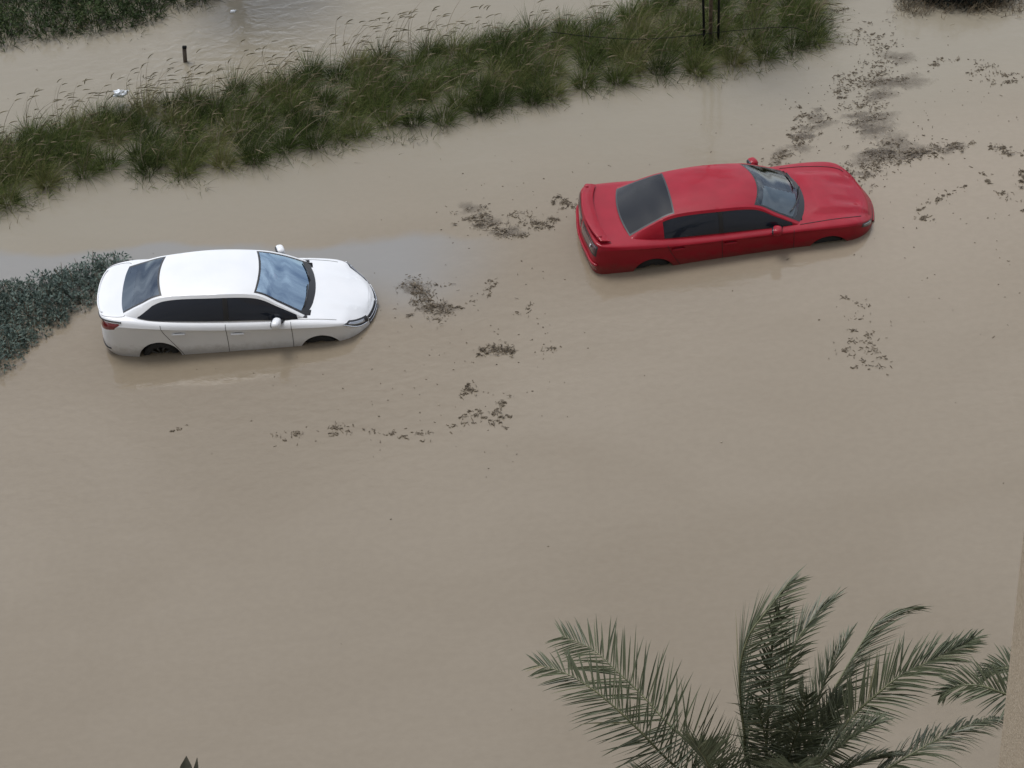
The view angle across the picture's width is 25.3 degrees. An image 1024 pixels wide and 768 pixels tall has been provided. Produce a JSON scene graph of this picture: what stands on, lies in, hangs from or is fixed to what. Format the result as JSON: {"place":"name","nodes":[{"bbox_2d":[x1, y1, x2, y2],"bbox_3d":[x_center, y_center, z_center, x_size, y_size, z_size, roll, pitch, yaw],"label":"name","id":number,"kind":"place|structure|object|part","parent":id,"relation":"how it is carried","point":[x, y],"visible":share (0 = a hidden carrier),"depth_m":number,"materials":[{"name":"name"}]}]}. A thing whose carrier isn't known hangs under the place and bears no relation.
{"place":"outdoors","nodes":[
{"label":"outdoors","id":0,"kind":"place"},
{"bbox_2d":[0,0,1023,767],"bbox_3d":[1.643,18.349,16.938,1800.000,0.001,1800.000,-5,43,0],"label":"flood water","id":1,"kind":"structure","parent":0,"point":[684,462],"depth_m":36.25,"materials":[{"name":"beige liquid"}]},
{"bbox_2d":[0,251,132,373],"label":"shrub","id":2,"kind":"object","parent":1,"relation":"on","point":[42,287],"visible":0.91,"depth_m":39.09,"materials":[{"name":"green plant"}]},
{"bbox_2d":[0,0,227,53],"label":"bank grass","id":3,"kind":"structure","parent":1,"relation":"on","point":[79,16],"depth_m":45.55,"materials":[{"name":"green plant"}]},
{"bbox_2d":[182,46,186,61],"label":"post","id":4,"kind":"object","parent":1,"relation":"on","point":[184,50],"visible":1,"depth_m":44.24,"materials":[{"name":"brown wood"}]},
{"bbox_2d":[180,756,197,767],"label":"leafy plant","id":5,"kind":"object","parent":1,"relation":"on","point":[186,763],"visible":1,"depth_m":27.61,"materials":[{"name":"green plant"}]},
{"bbox_2d":[97,245,377,356],"bbox_3d":[-4.610,-1.384,38.479,4.667,1.455,2.140,-2,43,-1],"label":"car","id":6,"kind":"object","parent":1,"relation":"on","point":[210,301],"visible":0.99,"depth_m":37.91,"materials":[{"name":"white paint"}]},
{"bbox_3d":[-6.185,-1.689,38.114,0.770,0.324,1.237,-2,43,-1],"label":"rear window","id":7,"kind":"part","parent":6,"relation":"part of","materials":[{"name":"blue glass"}]},
{"bbox_3d":[-5.479,-1.210,37.641,1.424,0.344,0.208,-2,43,-1],"label":"side window","id":8,"kind":"part","parent":6,"relation":"part of","materials":[{"name":"black glass"}]},
{"bbox_3d":[-5.276,-0.712,37.889,1.082,0.807,0.135,-2,43,-1],"label":"door","id":9,"kind":"part","parent":6,"relation":"part of","materials":[{"name":"white paint"}]},
{"bbox_3d":[-4.196,-0.734,37.923,1.081,0.746,0.133,-2,43,-1],"label":"door","id":10,"kind":"part","parent":6,"relation":"part of","materials":[{"name":"white paint"}]},
{"bbox_3d":[-4.125,-1.239,37.672,1.138,0.394,0.187,-2,43,-1],"label":"side window","id":11,"kind":"part","parent":6,"relation":"part of","materials":[{"name":"black glass"}]},
{"bbox_3d":[-4.182,-2.200,38.718,1.138,0.394,0.187,-2,43,-1],"label":"side window","id":12,"kind":"part","parent":6,"relation":"part of","materials":[{"name":"glass"}]},
{"bbox_2d":[272,421,469,446],"bbox_3d":[-2.262,0.760,36.357,3.228,0.040,0.547,-2,43,4],"label":"plant debris","id":13,"kind":"object","parent":1,"relation":"on","point":[332,427],"visible":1,"depth_m":36.37,"materials":[{"name":"brown plant"}]},
{"bbox_2d":[394,274,453,327],"bbox_3d":[-1.446,-1.413,38.596,1.249,0.086,1.485,-5,43,0],"label":"plant debris","id":14,"kind":"object","parent":1,"relation":"on","point":[423,292],"visible":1,"depth_m":38.61,"materials":[{"name":"plant"}]},
{"bbox_2d":[0,0,854,228],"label":"fountain grass","id":15,"kind":"structure","parent":1,"relation":"on","point":[370,92],"depth_m":42.92,"materials":[{"name":"green plant"}]},
{"bbox_2d":[113,89,128,97],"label":"plastic bag","id":16,"kind":"object","parent":15,"relation":"on","point":[118,92],"visible":0.94,"depth_m":43.27,"materials":[{"name":"white plastic"}]},
{"bbox_2d":[553,27,806,39],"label":"irrigation hose","id":17,"kind":"object","parent":15,"relation":"on","point":[684,36],"visible":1,"depth_m":42.84,"materials":[{"name":"black"}]},
{"bbox_2d":[459,383,477,399],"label":"plant debris","id":18,"kind":"object","parent":1,"relation":"on","point":[470,388],"visible":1,"depth_m":36.92,"materials":[{"name":"brown plant"}]},
{"bbox_2d":[447,278,497,312],"bbox_3d":[-0.616,-1.471,38.609,1.211,0.037,0.345,-36,51,-29],"label":"plant debris","id":19,"kind":"object","parent":1,"relation":"on","point":[489,294],"visible":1,"depth_m":38.64,"materials":[{"name":"brown plant"}]},
{"bbox_2d":[458,408,488,422],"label":"plant debris","id":20,"kind":"object","parent":1,"relation":"on","point":[475,414],"visible":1,"depth_m":36.49,"materials":[{"name":"brown plant"}]},
{"bbox_2d":[450,203,528,237],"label":"plant debris","id":21,"kind":"object","parent":1,"relation":"on","point":[481,224],"visible":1,"depth_m":40.05,"materials":[{"name":"brown plant"}]},
{"bbox_2d":[476,339,515,356],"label":"plant debris","id":22,"kind":"object","parent":1,"relation":"on","point":[483,349],"visible":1,"depth_m":37.58,"materials":[{"name":"brown plant"}]},
{"bbox_2d":[488,394,511,429],"bbox_3d":[-0.173,0.438,36.490,0.378,0.049,0.805,2,43,7],"label":"plant debris","id":23,"kind":"object","parent":1,"relation":"on","point":[499,416],"visible":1,"depth_m":36.45,"materials":[{"name":"brown plant"}]},
{"bbox_2d":[509,210,558,230],"bbox_3d":[0.378,-2.877,40.037,0.934,0.065,0.572,6,44,12],"label":"plant debris","id":24,"kind":"object","parent":1,"relation":"on","point":[540,221],"visible":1,"depth_m":39.99,"materials":[{"name":"brown plant"}]},
{"bbox_2d":[513,301,555,353],"bbox_3d":[0.422,-0.926,37.922,0.453,0.049,1.363,-19,44,-14],"label":"plant debris","id":25,"kind":"object","parent":1,"relation":"on","point":[554,347],"visible":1,"depth_m":38.11,"materials":[{"name":"brown plant"}]},
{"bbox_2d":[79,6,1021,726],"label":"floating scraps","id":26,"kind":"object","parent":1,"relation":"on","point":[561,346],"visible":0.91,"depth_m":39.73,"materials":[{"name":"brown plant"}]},
{"bbox_2d":[551,194,577,211],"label":"plant debris","id":27,"kind":"object","parent":1,"relation":"on","point":[561,202],"visible":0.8,"depth_m":40.34,"materials":[{"name":"plant"}]},
{"bbox_2d":[702,0,719,50],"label":"staked tree","id":28,"kind":"object","parent":1,"relation":"on","point":[710,15],"visible":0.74,"depth_m":43.06,"materials":[{"name":"brown plant"}]},
{"bbox_2d":[576,157,873,273],"bbox_3d":[3.704,-2.918,39.511,5.191,1.446,2.164,-7,43,-4],"label":"car","id":29,"kind":"object","parent":1,"relation":"on","point":[693,214],"visible":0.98,"depth_m":38.90,"materials":[{"name":"red paint"}]},
{"bbox_3d":[2.251,-3.115,39.061,0.900,0.330,1.330,-7,43,-4],"label":"rear window","id":30,"kind":"part","parent":29,"relation":"part of","materials":[{"name":"black glass"}]},
{"bbox_3d":[3.034,-2.678,38.621,0.950,0.345,0.178,-7,43,-4],"label":"side window","id":31,"kind":"part","parent":29,"relation":"part of","materials":[{"name":"black glass"}]},
{"bbox_3d":[3.135,-2.172,38.849,0.928,0.737,0.107,-7,43,-4],"label":"door","id":32,"kind":"part","parent":29,"relation":"part of","materials":[{"name":"red paint"}]},
{"bbox_3d":[4.170,-2.806,38.710,1.202,0.382,0.161,-7,43,-4],"label":"side window","id":33,"kind":"part","parent":29,"relation":"part of","materials":[{"name":"black glass"}]},
{"bbox_3d":[3.971,-3.772,39.775,1.202,0.382,0.161,-7,43,-4],"label":"side window","id":34,"kind":"part","parent":29,"relation":"part of","materials":[{"name":"glass"}]},
{"bbox_3d":[4.202,-2.305,38.938,1.242,0.701,0.100,-7,43,-4],"label":"door","id":35,"kind":"part","parent":29,"relation":"part of","materials":[{"name":"red paint"}]},
{"bbox_2d":[524,564,1003,767],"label":"palm tree","id":36,"kind":"object","parent":1,"relation":"on","point":[709,751],"visible":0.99,"depth_m":26.07,"materials":[{"name":"green plant"}]},
{"bbox_2d":[761,105,830,165],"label":"plant debris","id":37,"kind":"object","parent":1,"relation":"on","point":[799,143],"visible":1,"depth_m":41.29,"materials":[{"name":"brown plant"}]},
{"bbox_2d":[827,69,876,101],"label":"plant debris","id":38,"kind":"object","parent":1,"relation":"on","point":[839,90],"visible":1,"depth_m":42.39,"materials":[{"name":"brown plant"}]},
{"bbox_2d":[818,295,891,374],"bbox_3d":[5.663,-0.806,37.278,1.175,0.044,2.040,-5,43,0],"label":"plant debris","id":39,"kind":"object","parent":1,"relation":"on","point":[846,349],"visible":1,"depth_m":37.05,"materials":[{"name":"brown plant"}]},
{"bbox_2d":[818,7,918,55],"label":"plant debris","id":40,"kind":"object","parent":1,"relation":"on","point":[864,36],"visible":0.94,"depth_m":43.49,"materials":[{"name":"brown plant"}]},
{"bbox_2d":[837,42,916,133],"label":"plant debris","id":41,"kind":"object","parent":1,"relation":"on","point":[877,74],"visible":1,"depth_m":42.31,"materials":[{"name":"brown plant"}]},
{"bbox_2d":[840,125,923,190],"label":"plant debris","id":42,"kind":"object","parent":1,"relation":"on","point":[874,163],"visible":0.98,"depth_m":40.61,"materials":[{"name":"brown plant"}]},
{"bbox_2d":[914,214,934,220],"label":"plant debris","id":43,"kind":"object","parent":1,"relation":"on","point":[923,217],"visible":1,"depth_m":39.38,"materials":[{"name":"brown plant"}]},
{"bbox_2d":[887,139,975,165],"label":"plant debris","id":44,"kind":"object","parent":1,"relation":"on","point":[952,143],"visible":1,"depth_m":40.74,"materials":[{"name":"plant"}]},
{"bbox_2d":[916,185,966,210],"bbox_3d":[7.478,-3.267,39.775,1.159,0.042,0.244,-23,46,-19],"label":"plant debris","id":45,"kind":"object","parent":1,"relation":"on","point":[937,199],"visible":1,"depth_m":39.74,"materials":[{"name":"plant"}]},
{"bbox_2d":[928,56,968,65],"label":"plant debris","id":46,"kind":"object","parent":1,"relation":"on","point":[941,59],"visible":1,"depth_m":42.72,"materials":[{"name":"brown plant"}]},
{"bbox_2d":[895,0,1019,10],"bbox_3d":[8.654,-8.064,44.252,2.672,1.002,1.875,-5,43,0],"label":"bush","id":47,"kind":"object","parent":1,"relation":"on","point":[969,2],"visible":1,"depth_m":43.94,"materials":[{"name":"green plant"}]},
{"bbox_2d":[893,0,1023,25],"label":"dry grass","id":48,"kind":"structure","parent":1,"relation":"on","point":[968,10],"depth_m":43.91,"materials":[{"name":"plant"}]},
{"bbox_2d":[931,645,1010,722],"bbox_3d":[6.487,5.023,26.672,3.134,6.330,2.808,-5,43,0],"label":"palm tree","id":49,"kind":"object","parent":1,"relation":"on","point":[996,668],"visible":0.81,"depth_m":25.63,"materials":[{"name":"green plant"}]},
{"bbox_2d":[966,59,1022,86],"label":"plant debris","id":50,"kind":"object","parent":1,"relation":"on","point":[1008,81],"visible":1,"depth_m":42.30,"materials":[{"name":"plant"}]},
{"bbox_2d":[970,166,1023,215],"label":"plant debris","id":51,"kind":"object","parent":1,"relation":"on","point":[1002,193],"visible":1,"depth_m":39.75,"materials":[{"name":"plant"}]},
{"bbox_2d":[988,144,1023,155],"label":"plant debris","id":52,"kind":"object","parent":1,"relation":"on","point":[1005,147],"visible":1,"depth_m":40.61,"materials":[{"name":"brown plant"}]},
{"bbox_2d":[998,534,1023,767],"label":"apartment building","id":53,"kind":"structure","parent":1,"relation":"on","point":[1012,749],"depth_m":7.35,"materials":[{"name":"beige paint"}]},
{"bbox_2d":[1018,168,1023,188],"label":"plant debris","id":54,"kind":"object","parent":1,"relation":"on","point":[1022,170],"visible":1,"depth_m":40.04,"materials":[{"name":"brown plant"}]}
]}

